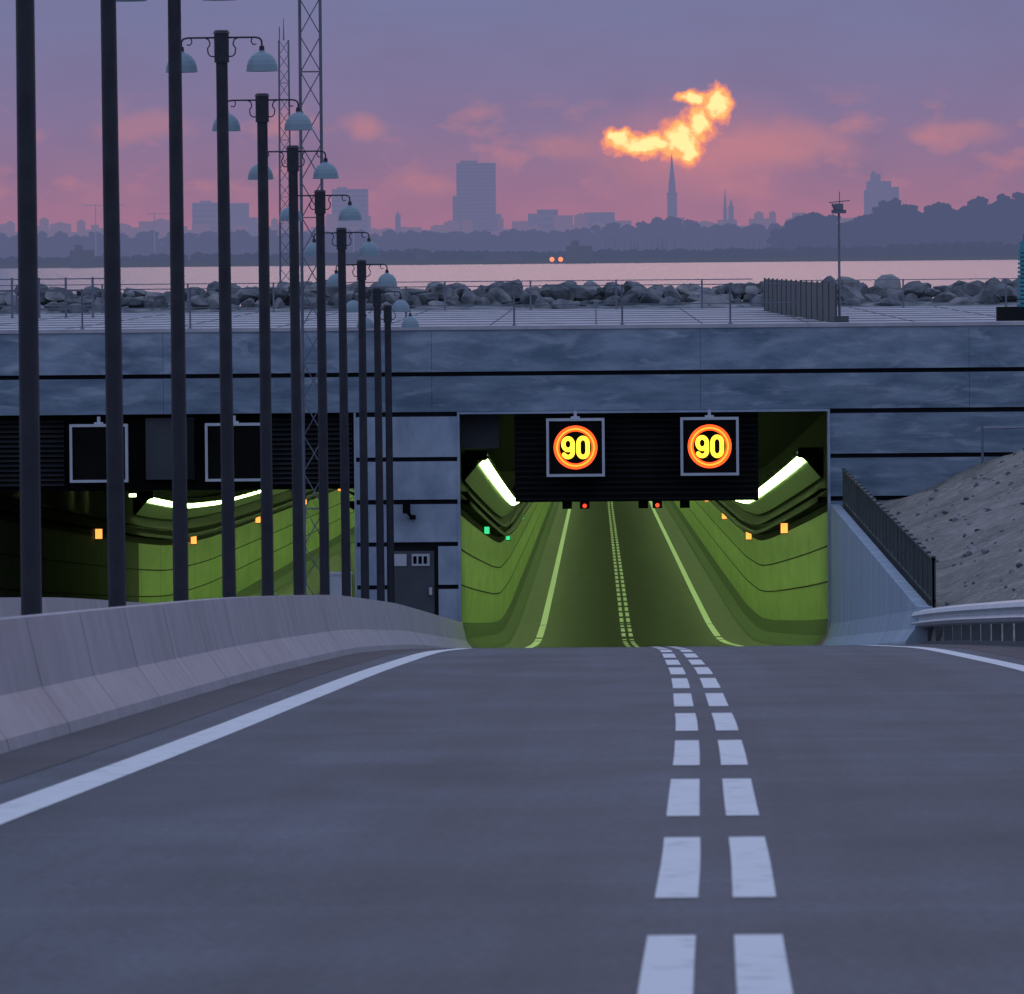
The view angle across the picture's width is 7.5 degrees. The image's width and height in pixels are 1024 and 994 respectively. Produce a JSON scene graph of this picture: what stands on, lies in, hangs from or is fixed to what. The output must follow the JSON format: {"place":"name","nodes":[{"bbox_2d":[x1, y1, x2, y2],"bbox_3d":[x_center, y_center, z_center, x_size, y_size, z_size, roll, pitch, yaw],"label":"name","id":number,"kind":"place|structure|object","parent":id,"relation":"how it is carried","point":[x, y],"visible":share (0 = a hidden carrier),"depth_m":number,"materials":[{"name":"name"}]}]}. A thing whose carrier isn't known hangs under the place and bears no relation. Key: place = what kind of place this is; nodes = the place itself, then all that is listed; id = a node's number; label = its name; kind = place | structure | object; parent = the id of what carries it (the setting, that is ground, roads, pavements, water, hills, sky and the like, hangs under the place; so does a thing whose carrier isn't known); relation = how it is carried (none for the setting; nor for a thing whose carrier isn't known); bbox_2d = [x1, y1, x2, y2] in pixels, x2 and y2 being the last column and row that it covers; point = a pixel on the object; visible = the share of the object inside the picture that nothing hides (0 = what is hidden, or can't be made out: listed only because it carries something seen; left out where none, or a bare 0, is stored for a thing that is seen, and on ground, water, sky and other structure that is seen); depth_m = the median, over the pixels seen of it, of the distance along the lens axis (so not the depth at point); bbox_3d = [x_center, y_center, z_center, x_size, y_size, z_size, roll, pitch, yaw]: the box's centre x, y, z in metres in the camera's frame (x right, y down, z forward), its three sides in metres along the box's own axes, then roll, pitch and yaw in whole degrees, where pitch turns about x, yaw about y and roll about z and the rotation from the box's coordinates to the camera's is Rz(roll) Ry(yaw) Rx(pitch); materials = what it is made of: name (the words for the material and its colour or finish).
{"place":"outdoors","nodes":[
{"label":"outdoors","id":0,"kind":"place"},
{"bbox_2d":[274,543,354,596],"bbox_3d":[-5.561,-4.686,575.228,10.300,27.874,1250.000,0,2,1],"label":"road","id":1,"kind":"structure","parent":0,"point":[313,580],"depth_m":420.16,"materials":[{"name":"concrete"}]},
{"bbox_2d":[0,597,150,617],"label":"concrete barrier","id":2,"kind":"object","parent":1,"relation":"on","point":[10,606],"visible":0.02,"depth_m":109.82,"materials":[{"name":"grey concrete"}]},
{"bbox_2d":[0,274,1019,313],"bbox_3d":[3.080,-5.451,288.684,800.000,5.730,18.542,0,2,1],"label":"rock embankment","id":3,"kind":"object","parent":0,"point":[888,293],"visible":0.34,"depth_m":281.76,"materials":[{"name":"stone"}]},
{"bbox_2d":[278,18,290,304],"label":"lattice mast","id":4,"kind":"object","parent":3,"relation":"on","point":[289,138],"visible":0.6,"depth_m":283.69,"materials":[{"name":"grey metal"}]},
{"bbox_2d":[0,260,1019,307],"bbox_3d":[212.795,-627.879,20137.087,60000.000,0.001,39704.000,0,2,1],"label":"water","id":5,"kind":"structure","parent":0,"point":[967,271],"depth_m":2086.51,"materials":[{"name":"pink liquid"}]},
{"bbox_2d":[0,254,1019,268],"bbox_3d":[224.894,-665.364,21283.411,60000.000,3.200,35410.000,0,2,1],"label":"shore","id":6,"kind":"structure","parent":0,"point":[606,260],"depth_m":3610.42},
{"bbox_2d":[83,204,364,255],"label":"harbour crane","id":7,"kind":"object","parent":6,"relation":"on","point":[95,205],"visible":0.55,"depth_m":4599.77,"materials":[{"name":"grey metal"}]},
{"bbox_2d":[192,201,257,236],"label":"office block","id":8,"kind":"structure","parent":6,"relation":"on","point":[204,212],"depth_m":7800.96,"materials":[{"name":"grey concrete"}]},
{"bbox_2d":[70,241,591,263],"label":"harbour sheds","id":9,"kind":"object","parent":6,"relation":"on","point":[574,251],"visible":0.88,"depth_m":3638.91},
{"bbox_2d":[327,187,368,236],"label":"office block","id":10,"kind":"structure","parent":6,"relation":"on","point":[359,199],"depth_m":7596.84,"materials":[{"name":"grey concrete"}]},
{"bbox_2d":[395,211,400,233],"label":"church tower","id":11,"kind":"structure","parent":6,"relation":"on","point":[397,223],"depth_m":7197.23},
{"bbox_2d":[0,216,837,258],"bbox_3d":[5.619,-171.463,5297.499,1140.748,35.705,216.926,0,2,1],"label":"distant tree line","id":12,"kind":"object","parent":6,"relation":"on","point":[675,232],"visible":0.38,"depth_m":5245.59,"materials":[{"name":"plant"}]},
{"bbox_2d":[0,210,859,256],"bbox_3d":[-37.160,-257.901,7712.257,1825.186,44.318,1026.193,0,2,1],"label":"city buildings","id":13,"kind":"structure","parent":6,"relation":"on","point":[563,223],"depth_m":7457.69,"materials":[{"name":"grey concrete"}]},
{"bbox_2d":[453,160,500,231],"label":"apartment tower","id":14,"kind":"structure","parent":6,"relation":"on","point":[474,199],"depth_m":7995.05,"materials":[{"name":"grey concrete"}]},
{"bbox_2d":[0,240,1019,263],"bbox_3d":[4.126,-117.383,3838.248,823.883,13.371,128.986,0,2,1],"label":"distant tree line","id":15,"kind":"object","parent":6,"relation":"on","point":[995,247],"visible":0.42,"depth_m":3805.31,"materials":[{"name":"plant"}]},
{"bbox_2d":[549,256,562,262],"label":"distant truck","id":16,"kind":"object","parent":6,"relation":"on","point":[555,259],"visible":1,"depth_m":3596.86,"materials":[{"name":"brown"}]},
{"bbox_2d":[528,209,614,248],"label":"office block","id":17,"kind":"structure","parent":6,"relation":"on","point":[543,220],"depth_m":7797.45,"materials":[{"name":"grey concrete"}]},
{"bbox_2d":[666,155,677,217],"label":"church spire","id":18,"kind":"structure","parent":6,"relation":"on","point":[671,202],"depth_m":6994.38,"materials":[{"name":"grey"}]},
{"bbox_2d":[723,192,726,224],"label":"church spire","id":19,"kind":"structure","parent":6,"relation":"on","point":[725,215],"depth_m":7193.94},
{"bbox_2d":[728,200,733,223],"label":"church spire","id":20,"kind":"structure","parent":6,"relation":"on","point":[730,214],"depth_m":7293.67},
{"bbox_2d":[605,235,859,258],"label":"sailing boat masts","id":21,"kind":"object","parent":6,"relation":"on","point":[708,255],"visible":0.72,"depth_m":3716.57},
{"bbox_2d":[864,171,898,214],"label":"building","id":22,"kind":"structure","parent":6,"relation":"on","point":[877,190],"depth_m":6992.05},
{"bbox_2d":[766,192,1023,254],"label":"distant tree line","id":23,"kind":"object","parent":6,"relation":"on","point":[894,221],"visible":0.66,"depth_m":4200.56,"materials":[{"name":"plant"}]},
{"bbox_2d":[0,501,1023,993],"bbox_3d":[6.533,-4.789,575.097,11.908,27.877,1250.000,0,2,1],"label":"road","id":24,"kind":"structure","parent":0,"point":[630,757],"depth_m":36.86,"materials":[{"name":"grey asphalt"}]},
{"bbox_2d":[0,595,471,753],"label":"concrete barrier","id":25,"kind":"object","parent":24,"relation":"on","point":[77,668],"visible":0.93,"depth_m":68.59,"materials":[{"name":"grey concrete"}]},
{"bbox_2d":[0,305,1023,647],"bbox_3d":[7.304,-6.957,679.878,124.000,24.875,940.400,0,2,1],"label":"tunnel portal","id":26,"kind":"object","parent":24,"relation":"on","point":[884,403],"visible":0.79,"depth_m":210.29,"materials":[{"name":"concrete"}]},
{"bbox_2d":[0,277,103,317],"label":"railing","id":27,"kind":"object","parent":26,"relation":"on","point":[65,282],"visible":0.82,"depth_m":262.07,"materials":[{"name":"grey metal"}]},
{"bbox_2d":[69,417,128,482],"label":"variable message sign","id":28,"kind":"object","parent":26,"relation":"attached to","point":[87,443],"visible":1,"depth_m":209.91,"materials":[{"name":"grey metal"}]},
{"bbox_2d":[205,416,260,481],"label":"variable message sign","id":29,"kind":"object","parent":26,"relation":"attached to","point":[246,451],"visible":0.65,"depth_m":209.87,"materials":[{"name":"grey metal"}]},
{"bbox_2d":[0,279,749,313],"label":"railing","id":30,"kind":"object","parent":26,"relation":"on","point":[397,282],"visible":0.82,"depth_m":278.93,"materials":[{"name":"grey metal"}]},
{"bbox_2d":[0,283,796,328],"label":"railing","id":31,"kind":"object","parent":26,"relation":"on","point":[513,305],"visible":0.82,"depth_m":210.35,"materials":[{"name":"grey metal"}]},
{"bbox_2d":[394,547,437,614],"bbox_3d":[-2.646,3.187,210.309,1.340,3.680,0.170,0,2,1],"label":"service door","id":32,"kind":"structure","parent":26,"relation":"in","point":[415,568],"depth_m":210.26,"materials":[{"name":"grey metal"}]},
{"bbox_2d":[546,411,604,476],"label":"speed limit sign","id":33,"kind":"object","parent":26,"relation":"attached to","point":[575,445],"visible":1,"depth_m":209.76,"materials":[{"name":"grey metal"}]},
{"bbox_2d":[680,410,738,475],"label":"speed limit sign","id":34,"kind":"object","parent":26,"relation":"attached to","point":[709,444],"visible":1,"depth_m":209.72,"materials":[{"name":"grey metal"}]},
{"bbox_2d":[764,278,848,322],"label":"fence","id":35,"kind":"object","parent":26,"relation":"on","point":[816,300],"visible":0.99,"depth_m":233.84,"materials":[{"name":"grey metal"}]},
{"bbox_2d":[829,191,849,315],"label":"equipment post","id":36,"kind":"object","parent":26,"relation":"on","point":[838,208],"visible":0.91,"depth_m":214.27,"materials":[{"name":"grey metal"}]},
{"bbox_2d":[802,278,1019,306],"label":"railing","id":37,"kind":"object","parent":26,"relation":"on","point":[929,279],"visible":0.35,"depth_m":274.75,"materials":[{"name":"grey metal"}]},
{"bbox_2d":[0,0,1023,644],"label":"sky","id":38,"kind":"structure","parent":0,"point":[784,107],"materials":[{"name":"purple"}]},
{"bbox_2d":[157,450,1023,693],"bbox_3d":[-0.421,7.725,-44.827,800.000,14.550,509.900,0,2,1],"label":"ground","id":39,"kind":"structure","parent":0,"point":[995,564],"depth_m":180.79,"materials":[{"name":"grey gravel"}]},
{"bbox_2d":[823,504,932,644],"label":"retaining wall","id":40,"kind":"structure","parent":39,"relation":"on","point":[876,599],"depth_m":182.73,"materials":[{"name":"concrete"}]},
{"bbox_2d":[842,468,935,607],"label":"steel fence","id":41,"kind":"object","parent":40,"relation":"on","point":[910,557],"visible":0.85,"depth_m":174.67,"materials":[{"name":"black metal"}]},
{"bbox_2d":[897,447,1023,604],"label":"loose stones","id":42,"kind":"object","parent":39,"relation":"on","point":[985,551],"visible":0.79,"depth_m":185.04,"materials":[{"name":"stone"}]},
{"bbox_2d":[911,599,1023,645],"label":"guard rail","id":43,"kind":"object","parent":39,"relation":"on","point":[970,618],"visible":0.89,"depth_m":129.07,"materials":[{"name":"grey metal"}]},
{"bbox_2d":[981,425,1023,463],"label":"railing","id":44,"kind":"object","parent":39,"relation":"on","point":[982,443],"visible":1,"depth_m":209.11,"materials":[{"name":"grey metal"}]},
{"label":"median strip","id":45,"kind":"object","parent":39,"relation":"on","visible":0},
{"bbox_2d":[16,0,41,615],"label":"street lamp","id":46,"kind":"object","parent":45,"relation":"on","point":[30,505],"visible":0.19,"depth_m":75.97,"materials":[{"name":"metal"}]},
{"bbox_2d":[100,0,125,606],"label":"street lamp","id":47,"kind":"object","parent":45,"relation":"on","point":[114,429],"visible":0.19,"depth_m":89.61,"materials":[{"name":"metal"}]},
{"bbox_2d":[116,0,227,600],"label":"street lamp","id":48,"kind":"object","parent":45,"relation":"on","point":[179,463],"visible":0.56,"depth_m":103.26,"materials":[{"name":"metal"}]},
{"bbox_2d":[166,30,277,597],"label":"street lamp","id":49,"kind":"object","parent":45,"relation":"on","point":[261,60],"visible":0.81,"depth_m":116.89,"materials":[{"name":"metal"}]},
{"bbox_2d":[212,93,312,595],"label":"street lamp","id":50,"kind":"object","parent":45,"relation":"on","point":[297,120],"visible":0.79,"depth_m":130.55,"materials":[{"name":"metal"}]},
{"bbox_2d":[248,145,338,594],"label":"street lamp","id":51,"kind":"object","parent":45,"relation":"on","point":[325,169],"visible":0.77,"depth_m":144.22,"materials":[{"name":"metal"}]},
{"bbox_2d":[298,0,322,594],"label":"lattice mast","id":52,"kind":"object","parent":45,"relation":"on","point":[303,394],"visible":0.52,"depth_m":202.79,"materials":[{"name":"grey metal"}]},
{"bbox_2d":[279,190,361,652],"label":"street lamp","id":53,"kind":"object","parent":45,"relation":"on","point":[349,212],"visible":0.69,"depth_m":157.88,"materials":[{"name":"metal"}]},
{"bbox_2d":[330,572,351,596],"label":"utility cabinet","id":54,"kind":"object","parent":45,"relation":"on","point":[335,583],"visible":0.29,"depth_m":204.22,"materials":[{"name":"grey metal"}]},
{"bbox_2d":[304,228,379,596],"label":"street lamp","id":55,"kind":"object","parent":45,"relation":"on","point":[368,248],"visible":0.84,"depth_m":171.54,"materials":[{"name":"metal"}]},
{"bbox_2d":[326,260,396,598],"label":"street lamp","id":56,"kind":"object","parent":45,"relation":"on","point":[386,278],"visible":0.83,"depth_m":185.19,"materials":[{"name":"metal"}]},
{"bbox_2d":[347,287,409,600],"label":"street lamp","id":57,"kind":"object","parent":45,"relation":"on","point":[400,305],"visible":0.79,"depth_m":198.86,"materials":[{"name":"metal"}]},
{"bbox_2d":[356,305,418,602],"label":"street lamp","id":58,"kind":"object","parent":45,"relation":"on","point":[409,321],"visible":0.74,"depth_m":208.53,"materials":[{"name":"metal"}]},
{"bbox_2d":[996,234,1023,320],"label":"beacon tower","id":59,"kind":"structure","parent":0,"point":[1010,313],"depth_m":214.53,"materials":[{"name":"teal metal"}]}
]}

